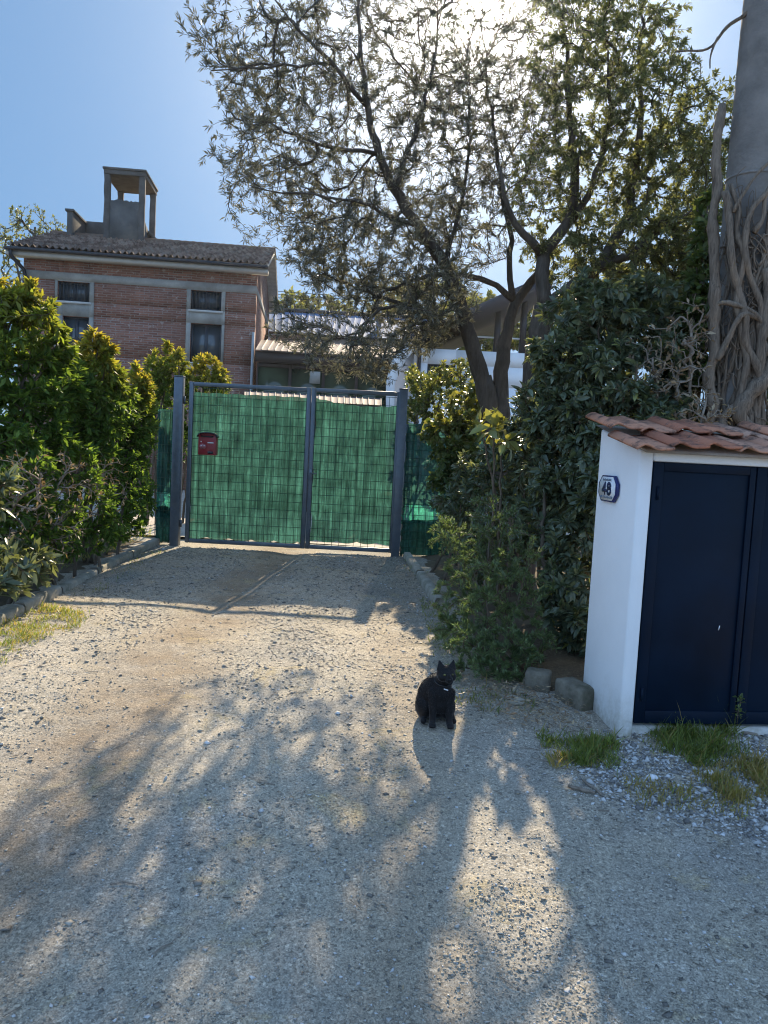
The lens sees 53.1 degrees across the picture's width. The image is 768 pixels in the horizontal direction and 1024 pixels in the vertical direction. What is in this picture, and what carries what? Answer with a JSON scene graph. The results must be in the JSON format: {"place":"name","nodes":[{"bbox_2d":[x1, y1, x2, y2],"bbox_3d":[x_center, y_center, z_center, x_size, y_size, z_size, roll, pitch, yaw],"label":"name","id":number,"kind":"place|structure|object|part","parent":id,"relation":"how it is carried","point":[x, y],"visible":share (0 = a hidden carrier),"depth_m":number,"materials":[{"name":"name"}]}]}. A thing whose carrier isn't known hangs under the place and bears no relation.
{"place":"outdoors","nodes":[
{"label":"outdoors","id":0,"kind":"place"},
{"bbox_2d":[0,528,142,605],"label":"soil","id":1,"kind":"structure","parent":0,"point":[64,569],"depth_m":8.16,"materials":[{"name":"brown soil"}]},
{"bbox_2d":[0,463,63,603],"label":"weed bush","id":2,"kind":"object","parent":1,"relation":"on","point":[35,562],"visible":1,"depth_m":5.72,"materials":[{"name":"green plant"}]},
{"bbox_2d":[0,424,90,603],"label":"hedge shrub","id":3,"kind":"object","parent":1,"relation":"on","point":[28,521],"visible":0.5,"depth_m":6.58,"materials":[{"name":"green plant"}]},
{"bbox_2d":[0,276,99,474],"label":"photinia shrub","id":4,"kind":"object","parent":1,"relation":"on","point":[22,309],"visible":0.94,"depth_m":6.83,"materials":[{"name":"green plant"}]},
{"bbox_2d":[0,450,130,581],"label":"dry bush","id":5,"kind":"object","parent":1,"relation":"on","point":[38,497],"visible":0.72,"depth_m":6.74,"materials":[{"name":"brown plant"}]},
{"bbox_2d":[25,439,131,577],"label":"hedge shrub","id":6,"kind":"object","parent":1,"relation":"on","point":[106,523],"visible":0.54,"depth_m":7.48,"materials":[{"name":"green plant"}]},
{"bbox_2d":[36,324,142,562],"bbox_3d":[-3.151,-0.660,8.076,0.874,2.600,1.784,4,5,9],"label":"photinia shrub","id":7,"kind":"object","parent":1,"relation":"on","point":[103,420],"visible":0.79,"depth_m":8.05,"materials":[{"name":"green plant"}]},
{"bbox_2d":[86,429,158,562],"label":"hedge shrub","id":8,"kind":"object","parent":1,"relation":"on","point":[132,507],"visible":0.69,"depth_m":8.83,"materials":[{"name":"green plant"}]},
{"bbox_2d":[87,359,161,554],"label":"photinia shrub","id":9,"kind":"object","parent":1,"relation":"on","point":[145,428],"visible":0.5,"depth_m":9.16,"materials":[{"name":"green plant"}]},
{"bbox_2d":[11,484,569,547],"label":"yard","id":10,"kind":"structure","parent":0,"point":[152,520],"depth_m":12.06,"materials":[{"name":"beige gravel"}]},
{"bbox_2d":[142,338,193,523],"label":"photinia shrub","id":11,"kind":"object","parent":10,"relation":"on","point":[162,376],"visible":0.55,"depth_m":12.17,"materials":[{"name":"green plant"}]},
{"bbox_2d":[169,352,234,522],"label":"photinia shrub","id":12,"kind":"object","parent":10,"relation":"on","point":[218,372],"visible":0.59,"depth_m":12.39,"materials":[{"name":"green plant"}]},
{"bbox_2d":[255,339,398,406],"bbox_3d":[-1.581,-2.639,21.711,4.086,4.486,2.217,3,5,-4],"label":"glazed porch","id":13,"kind":"object","parent":10,"relation":"on","point":[277,365],"visible":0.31,"depth_m":20.68,"materials":[{"name":"white glass"}]},
{"bbox_2d":[256,362,289,392],"bbox_3d":[-3.049,-2.201,20.761,0.900,3.611,0.080,3,5,-5],"label":"window","id":14,"kind":"structure","parent":13,"relation":"in","point":[267,374],"depth_m":20.63,"materials":[{"name":"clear glass"}]},
{"bbox_2d":[289,364,323,394],"bbox_3d":[-2.160,-2.161,20.834,0.900,3.612,0.080,3,5,-5],"label":"window","id":15,"kind":"structure","parent":13,"relation":"in","point":[298,377],"depth_m":20.70,"materials":[{"name":"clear glass"}]},
{"bbox_2d":[323,366,355,396],"bbox_3d":[-1.270,-2.121,20.908,0.900,3.612,0.080,3,5,-5],"label":"window","id":16,"kind":"structure","parent":13,"relation":"in","point":[329,380],"depth_m":20.78,"materials":[{"name":"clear glass"}]},
{"bbox_2d":[356,368,388,406],"bbox_3d":[-0.380,-2.081,20.982,0.900,3.613,0.080,3,5,-5],"label":"window","id":17,"kind":"structure","parent":13,"relation":"in","point":[359,385],"depth_m":20.86,"materials":[{"name":"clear glass"}]},
{"bbox_2d":[386,275,567,499],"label":"white house","id":18,"kind":"structure","parent":10,"relation":"on","point":[489,320],"depth_m":19.25,"materials":[{"name":"paint"}]},
{"bbox_2d":[427,364,454,384],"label":"window","id":19,"kind":"structure","parent":18,"relation":"in","point":[429,366],"depth_m":19.37,"materials":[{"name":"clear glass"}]},
{"bbox_2d":[278,291,336,295],"bbox_3d":[0.490,-10.646,37.278,19.027,0.963,0.026,2,5,-12],"label":"overhead cable","id":20,"kind":"object","parent":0,"point":[304,293],"visible":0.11,"depth_m":36.36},
{"bbox_2d":[244,391,381,511],"bbox_3d":[-1.503,-1.172,15.683,2.867,2.518,1.262,3,5,-4],"label":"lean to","id":21,"kind":"object","parent":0,"point":[354,400],"visible":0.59,"depth_m":15.80,"materials":[{"name":"white metal"}]},
{"bbox_2d":[278,294,438,303],"bbox_3d":[0.490,-10.482,37.291,19.036,0.906,0.026,2,5,-12],"label":"overhead cable","id":22,"kind":"object","parent":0,"point":[319,297],"visible":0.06,"depth_m":36.49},
{"bbox_2d":[0,0,742,429],"label":"sky","id":23,"kind":"structure","parent":0,"point":[86,86],"materials":[{"name":"blue"}]},
{"bbox_2d":[0,529,767,1023],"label":"gravel driveway","id":24,"kind":"structure","parent":0,"point":[72,775],"depth_m":3.10,"materials":[{"name":"grey gravel"}]},
{"bbox_2d":[0,604,24,625],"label":"kerb stone","id":25,"kind":"object","parent":24,"relation":"on","point":[10,612],"visible":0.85,"depth_m":5.81,"materials":[{"name":"concrete"}]},
{"bbox_2d":[14,585,61,612],"bbox_3d":[-2.883,0.733,6.411,0.101,0.120,0.776,3,5,-3],"label":"kerb stone","id":26,"kind":"object","parent":24,"relation":"on","point":[44,594],"visible":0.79,"depth_m":6.35,"materials":[{"name":"concrete"}]},
{"bbox_2d":[58,569,97,592],"bbox_3d":[-2.927,0.669,7.308,0.101,0.101,0.976,3,5,-3],"label":"kerb stone","id":27,"kind":"object","parent":24,"relation":"on","point":[69,584],"visible":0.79,"depth_m":7.24,"materials":[{"name":"concrete"}]},
{"bbox_2d":[0,524,170,665],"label":"grass","id":28,"kind":"structure","parent":24,"relation":"on","point":[28,635],"depth_m":5.69,"materials":[{"name":"green plant"}]},
{"bbox_2d":[90,551,132,573],"bbox_3d":[-2.987,0.568,8.452,0.101,0.117,1.276,3,5,-3],"label":"kerb stone","id":29,"kind":"object","parent":24,"relation":"on","point":[115,560],"visible":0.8,"depth_m":8.39,"materials":[{"name":"concrete"}]},
{"bbox_2d":[4,230,277,489],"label":"brick house","id":30,"kind":"structure","parent":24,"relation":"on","point":[138,299],"depth_m":21.12,"materials":[{"name":"brown brick"}]},
{"bbox_2d":[56,281,90,304],"bbox_3d":[-8.434,-5.956,20.909,0.940,0.580,0.210,3,5,-6],"label":"window","id":31,"kind":"structure","parent":30,"relation":"in","point":[69,292],"depth_m":20.95,"materials":[{"name":"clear glass"}]},
{"bbox_2d":[64,316,88,345],"bbox_3d":[-8.430,-4.821,21.106,0.693,1.033,0.119,3,5,-6],"label":"window","id":32,"kind":"structure","parent":30,"relation":"in","point":[78,324],"depth_m":21.05,"materials":[{"name":"grey glass"}]},
{"bbox_2d":[65,208,103,234],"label":"roof parapet","id":33,"kind":"structure","parent":30,"relation":"on","point":[76,222],"depth_m":23.98,"materials":[{"name":"concrete"}]},
{"bbox_2d":[103,166,157,240],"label":"roof tower","id":34,"kind":"structure","parent":30,"relation":"on","point":[123,219],"depth_m":23.45,"materials":[{"name":"concrete"}]},
{"bbox_2d":[188,290,222,313],"bbox_3d":[-4.916,-5.808,21.253,0.932,0.588,0.210,3,5,-6],"label":"window","id":35,"kind":"structure","parent":30,"relation":"in","point":[201,301],"depth_m":21.29,"materials":[{"name":"grey glass"}]},
{"bbox_2d":[190,323,221,365],"bbox_3d":[-4.953,-4.645,21.374,0.945,1.137,0.265,3,5,-6],"label":"window","id":36,"kind":"structure","parent":30,"relation":"in","point":[204,337],"depth_m":21.40,"materials":[{"name":"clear glass"}]},
{"bbox_2d":[127,538,160,556],"bbox_3d":[-3.059,0.456,9.820,0.101,0.117,1.426,3,5,-3],"label":"kerb stone","id":37,"kind":"object","parent":24,"relation":"on","point":[144,546],"visible":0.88,"depth_m":9.71,"materials":[{"name":"concrete"}]},
{"bbox_2d":[154,409,172,542],"bbox_3d":[-2.959,-0.436,10.376,0.232,1.896,0.117,3,5,0],"label":"fence panel","id":38,"kind":"object","parent":24,"relation":"on","point":[163,492],"visible":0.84,"depth_m":10.35,"materials":[{"name":"green fabric"}]},
{"bbox_2d":[169,375,185,545],"bbox_3d":[-2.751,-0.653,10.262,0.149,2.308,0.126,3,5,0],"label":"gate post","id":39,"kind":"object","parent":24,"relation":"on","point":[179,402],"visible":0.84,"depth_m":10.21,"materials":[{"name":"metal"}]},
{"bbox_2d":[185,381,311,548],"bbox_3d":[-1.819,-0.620,10.276,1.614,2.145,0.086,3,5,0],"label":"gate leaf","id":40,"kind":"object","parent":39,"relation":"attached to","point":[247,483],"visible":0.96,"depth_m":10.29,"materials":[{"name":"metal"}]},
{"bbox_2d":[197,432,218,454],"bbox_3d":[-2.324,-0.902,10.134,0.258,0.300,0.155,3,5,0],"label":"mailbox","id":41,"kind":"object","parent":40,"relation":"attached to","point":[207,443],"visible":1,"depth_m":10.09,"materials":[{"name":"metal"}]},
{"bbox_2d":[2,620,761,1016],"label":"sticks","id":42,"kind":"object","parent":24,"relation":"on","point":[396,796],"visible":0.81,"depth_m":3.64,"materials":[{"name":"brown wood"}]},
{"bbox_2d":[0,516,765,1023],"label":"leaf litter","id":43,"kind":"object","parent":24,"relation":"on","point":[516,708],"visible":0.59,"depth_m":4.39,"materials":[{"name":"brown plant"}]},
{"bbox_2d":[5,657,767,1021],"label":"marble chips","id":44,"kind":"object","parent":24,"relation":"on","point":[649,759],"visible":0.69,"depth_m":3.57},
{"bbox_2d":[391,388,407,556],"bbox_3d":[0.192,-0.493,10.262,0.143,2.291,0.120,3,5,0],"label":"gate post","id":45,"kind":"object","parent":24,"relation":"on","point":[399,468],"visible":0.81,"depth_m":10.20,"materials":[{"name":"metal"}]},
{"bbox_2d":[305,388,398,552],"bbox_3d":[-0.413,-0.547,10.242,1.188,2.149,0.159,3,5,0],"label":"gate leaf","id":46,"kind":"object","parent":45,"relation":"attached to","point":[352,461],"visible":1,"depth_m":10.29,"materials":[{"name":"metal"}]},
{"bbox_2d":[403,552,423,575],"bbox_3d":[0.359,0.654,9.486,0.101,0.125,1.523,3,5,-4],"label":"kerb stone","id":47,"kind":"object","parent":24,"relation":"on","point":[412,563],"visible":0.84,"depth_m":9.36,"materials":[{"name":"concrete"}]},
{"bbox_2d":[416,571,445,607],"bbox_3d":[0.468,0.787,7.876,0.101,0.126,1.587,3,5,-4],"label":"kerb stone","id":48,"kind":"object","parent":24,"relation":"on","point":[427,584],"visible":0.78,"depth_m":7.73,"materials":[{"name":"concrete"}]},
{"bbox_2d":[415,660,456,728],"bbox_3d":[0.289,0.962,4.235,0.230,0.372,0.370,3,5,0],"label":"cat","id":49,"kind":"object","parent":24,"relation":"on","point":[435,697],"visible":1,"depth_m":4.10},
{"bbox_2d":[404,559,536,712],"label":"grass","id":50,"kind":"structure","parent":24,"relation":"on","point":[454,656],"depth_m":4.62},
{"bbox_2d":[505,694,524,705],"bbox_3d":[0.768,1.106,4.492,0.122,0.077,0.103,5,5,26],"label":"pebble","id":51,"kind":"object","parent":24,"relation":"on","point":[517,703],"visible":0.68,"depth_m":4.46,"materials":[{"name":"stone"}]},
{"bbox_2d":[568,784,594,793],"bbox_3d":[0.903,1.269,3.517,0.123,0.018,0.024,5,5,23],"label":"stick","id":52,"kind":"object","parent":24,"relation":"on","point":[580,789],"visible":1,"depth_m":3.51,"materials":[{"name":"wood"}]},
{"bbox_2d":[582,779,601,794],"bbox_3d":[0.960,1.268,3.542,0.016,0.019,0.140,1,5,-25],"label":"stick","id":53,"kind":"object","parent":24,"relation":"on","point":[593,787],"visible":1,"depth_m":3.54,"materials":[{"name":"wood"}]},
{"bbox_2d":[534,697,754,768],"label":"grass","id":54,"kind":"structure","parent":24,"relation":"on","point":[592,748],"depth_m":3.96,"materials":[{"name":"green plant"}]},
{"bbox_2d":[646,774,657,779],"bbox_3d":[1.282,1.268,3.671,0.058,0.030,0.044,3,5,0],"label":"pebble","id":55,"kind":"object","parent":24,"relation":"on","point":[653,776],"visible":0.78,"depth_m":3.66,"materials":[{"name":"stone"}]},
{"bbox_2d":[541,741,767,819],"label":"dry grass","id":56,"kind":"structure","parent":24,"relation":"on","point":[756,764],"depth_m":3.62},
{"bbox_2d":[583,412,767,736],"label":"utility cabinet","id":57,"kind":"object","parent":24,"relation":"on","point":[678,605],"visible":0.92,"depth_m":4.11,"materials":[{"name":"white paint"}]},
{"bbox_2d":[598,475,619,502],"bbox_3d":[1.267,-0.133,4.345,0.025,0.149,0.264,2,5,-6],"label":"number plate","id":58,"kind":"object","parent":57,"relation":"attached to","point":[609,488],"visible":1,"depth_m":4.31,"materials":[{"name":"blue ceramic"}]},
{"bbox_3d":[1.655,0.447,4.103,0.571,1.398,0.053,2,5,-6],"label":"door","id":59,"kind":"part","parent":57,"relation":"part of","materials":[{"name":"blue paint"}]},
{"bbox_2d":[731,693,745,724],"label":"sprig","id":60,"kind":"object","parent":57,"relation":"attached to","point":[740,698],"visible":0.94,"depth_m":4.11,"materials":[{"name":"green plant"}]},
{"bbox_3d":[2.268,0.472,4.179,0.653,1.398,0.040,2,5,-6],"label":"door","id":61,"kind":"part","parent":57,"relation":"part of","materials":[{"name":"blue paint"}]},
{"bbox_2d":[742,731,757,735],"bbox_3d":[1.996,1.215,4.216,0.111,0.025,0.026,4,5,16],"label":"stick","id":62,"kind":"object","parent":24,"relation":"on","point":[749,733],"visible":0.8,"depth_m":4.21,"materials":[{"name":"wood"}]},
{"bbox_2d":[421,546,590,690],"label":"soil","id":63,"kind":"structure","parent":0,"point":[561,663],"depth_m":5.79,"materials":[{"name":"brown soil"}]},
{"bbox_2d":[175,0,584,573],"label":"olive tree","id":64,"kind":"object","parent":63,"relation":"on","point":[491,393],"visible":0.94,"depth_m":7.68,"materials":[{"name":"green plant"}]},
{"bbox_2d":[401,357,473,518],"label":"yellow bush","id":65,"kind":"object","parent":63,"relation":"on","point":[424,387],"visible":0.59,"depth_m":11.11,"materials":[{"name":"green plant"}]},
{"bbox_2d":[399,423,485,555],"bbox_3d":[0.939,-0.226,10.377,1.382,1.878,0.117,3,5,0],"label":"fence panel","id":66,"kind":"object","parent":63,"relation":"on","point":[419,518],"visible":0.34,"depth_m":10.36,"materials":[{"name":"green metal"}]},
{"bbox_2d":[416,379,490,579],"bbox_3d":[0.920,-0.401,8.993,1.116,2.364,1.399,3,5,0],"label":"ivy bush","id":67,"kind":"object","parent":63,"relation":"on","point":[457,427],"visible":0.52,"depth_m":9.00,"materials":[{"name":"green plant"}]},
{"bbox_2d":[428,491,555,667],"bbox_3d":[0.775,0.448,5.711,0.870,1.184,1.898,3,5,0],"label":"rosemary bush","id":68,"kind":"object","parent":63,"relation":"on","point":[484,594],"visible":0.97,"depth_m":5.49,"materials":[{"name":"green plant"}]},
{"bbox_2d":[469,406,521,610],"bbox_3d":[0.924,0.022,6.645,0.468,1.874,0.470,4,5,9],"label":"sapling","id":69,"kind":"object","parent":63,"relation":"on","point":[496,421],"visible":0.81,"depth_m":6.58,"materials":[{"name":"green plant"}]},
{"bbox_2d":[427,352,566,607],"bbox_3d":[1.167,-0.352,7.499,1.452,2.518,1.879,3,5,0],"label":"laurel shrub","id":70,"kind":"object","parent":63,"relation":"on","point":[460,491],"visible":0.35,"depth_m":7.32,"materials":[{"name":"green plant"}]},
{"bbox_2d":[444,616,561,684],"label":"rosemary bush","id":71,"kind":"object","parent":63,"relation":"on","point":[524,645],"visible":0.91,"depth_m":4.90,"materials":[{"name":"green plant"}]},
{"bbox_2d":[524,667,551,693],"bbox_3d":[0.952,1.065,4.755,0.155,0.176,0.140,4,5,17],"label":"edging block","id":72,"kind":"object","parent":63,"relation":"on","point":[535,676],"depth_m":4.69,"materials":[{"name":"stone"}]},
{"bbox_2d":[505,321,612,660],"bbox_3d":[1.512,-0.227,5.936,0.929,2.577,1.944,2,5,-11],"label":"laurel shrub","id":73,"kind":"object","parent":63,"relation":"on","point":[559,424],"visible":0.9,"depth_m":5.84,"materials":[{"name":"green plant"}]},
{"bbox_2d":[554,677,593,710],"bbox_3d":[1.137,1.099,4.553,0.140,0.185,0.239,1,5,-27],"label":"edging block","id":74,"kind":"object","parent":63,"relation":"on","point":[579,692],"depth_m":4.48,"materials":[{"name":"stone"}]},
{"bbox_2d":[498,0,735,595],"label":"evergreen tree","id":75,"kind":"object","parent":63,"relation":"on","point":[650,149],"visible":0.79,"depth_m":7.09,"materials":[{"name":"green plant"}]},
{"bbox_2d":[534,263,708,601],"bbox_3d":[1.806,-0.477,6.167,1.475,3.040,1.514,4,5,18],"label":"laurel shrub","id":76,"kind":"object","parent":63,"relation":"on","point":[590,311],"visible":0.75,"depth_m":5.87,"materials":[{"name":"green plant"}]},
{"bbox_2d":[583,297,737,424],"bbox_3d":[2.016,-0.258,5.750,1.094,2.692,0.649,6,5,32],"label":"dry bush","id":77,"kind":"object","parent":63,"relation":"on","point":[691,368],"visible":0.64,"depth_m":5.57,"materials":[{"name":"brown plant"}]},
{"bbox_2d":[660,184,721,429],"bbox_3d":[2.375,-0.760,6.071,0.422,3.675,0.735,5,5,21],"label":"ivy bush","id":78,"kind":"object","parent":63,"relation":"on","point":[698,261],"visible":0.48,"depth_m":5.99,"materials":[{"name":"green plant"}]},
{"bbox_2d":[703,0,767,424],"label":"concrete pole","id":79,"kind":"object","parent":63,"relation":"on","point":[748,145],"visible":0.31,"depth_m":5.56,"materials":[{"name":"grey concrete"}]},
{"bbox_2d":[676,11,767,426],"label":"climbing vine","id":80,"kind":"object","parent":79,"relation":"attached to","point":[748,397],"visible":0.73,"depth_m":5.54,"materials":[{"name":"brown plant"}]},
{"label":"ground","id":81,"kind":"structure","parent":0,"visible":0},
{"bbox_2d":[0,203,66,467],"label":"background tree","id":82,"kind":"object","parent":81,"relation":"on","point":[5,238],"visible":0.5,"depth_m":33.08,"materials":[{"name":"green plant"}]},
{"bbox_2d":[278,285,359,311],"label":"background tree","id":83,"kind":"object","parent":81,"relation":"on","point":[299,305],"visible":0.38,"depth_m":43.20,"materials":[{"name":"green plant"}]},
{"bbox_2d":[268,308,423,347],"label":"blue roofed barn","id":84,"kind":"structure","parent":81,"relation":"on","point":[354,319],"depth_m":28.18,"materials":[{"name":"blue metal"}]},
{"bbox_2d":[375,295,383,326],"bbox_3d":[-0.169,-7.248,28.019,0.314,1.310,0.314,3,5,0],"label":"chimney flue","id":85,"kind":"object","parent":84,"relation":"on","point":[378,325],"visible":0.1,"depth_m":27.94,"materials":[{"name":"metal"}]},
{"bbox_2d":[366,264,463,314],"bbox_3d":[1.378,-6.715,37.610,5.109,11.230,4.318,3,5,0],"label":"background tree","id":86,"kind":"object","parent":81,"relation":"on","point":[422,288],"visible":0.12,"depth_m":36.61,"materials":[{"name":"green plant"}]},
{"bbox_2d":[438,288,579,354],"bbox_3d":[4.866,-4.389,29.706,6.422,8.236,4.232,3,5,0],"label":"background tree","id":87,"kind":"object","parent":81,"relation":"on","point":[486,344],"visible":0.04,"depth_m":28.63,"materials":[{"name":"green plant"}]},
{"bbox_2d":[563,262,708,415],"bbox_3d":[9.832,-3.967,25.785,8.137,8.601,4.247,3,5,0],"label":"background tree","id":88,"kind":"object","parent":81,"relation":"on","point":[604,275],"visible":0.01,"depth_m":25.43,"materials":[{"name":"green plant"}]}
]}

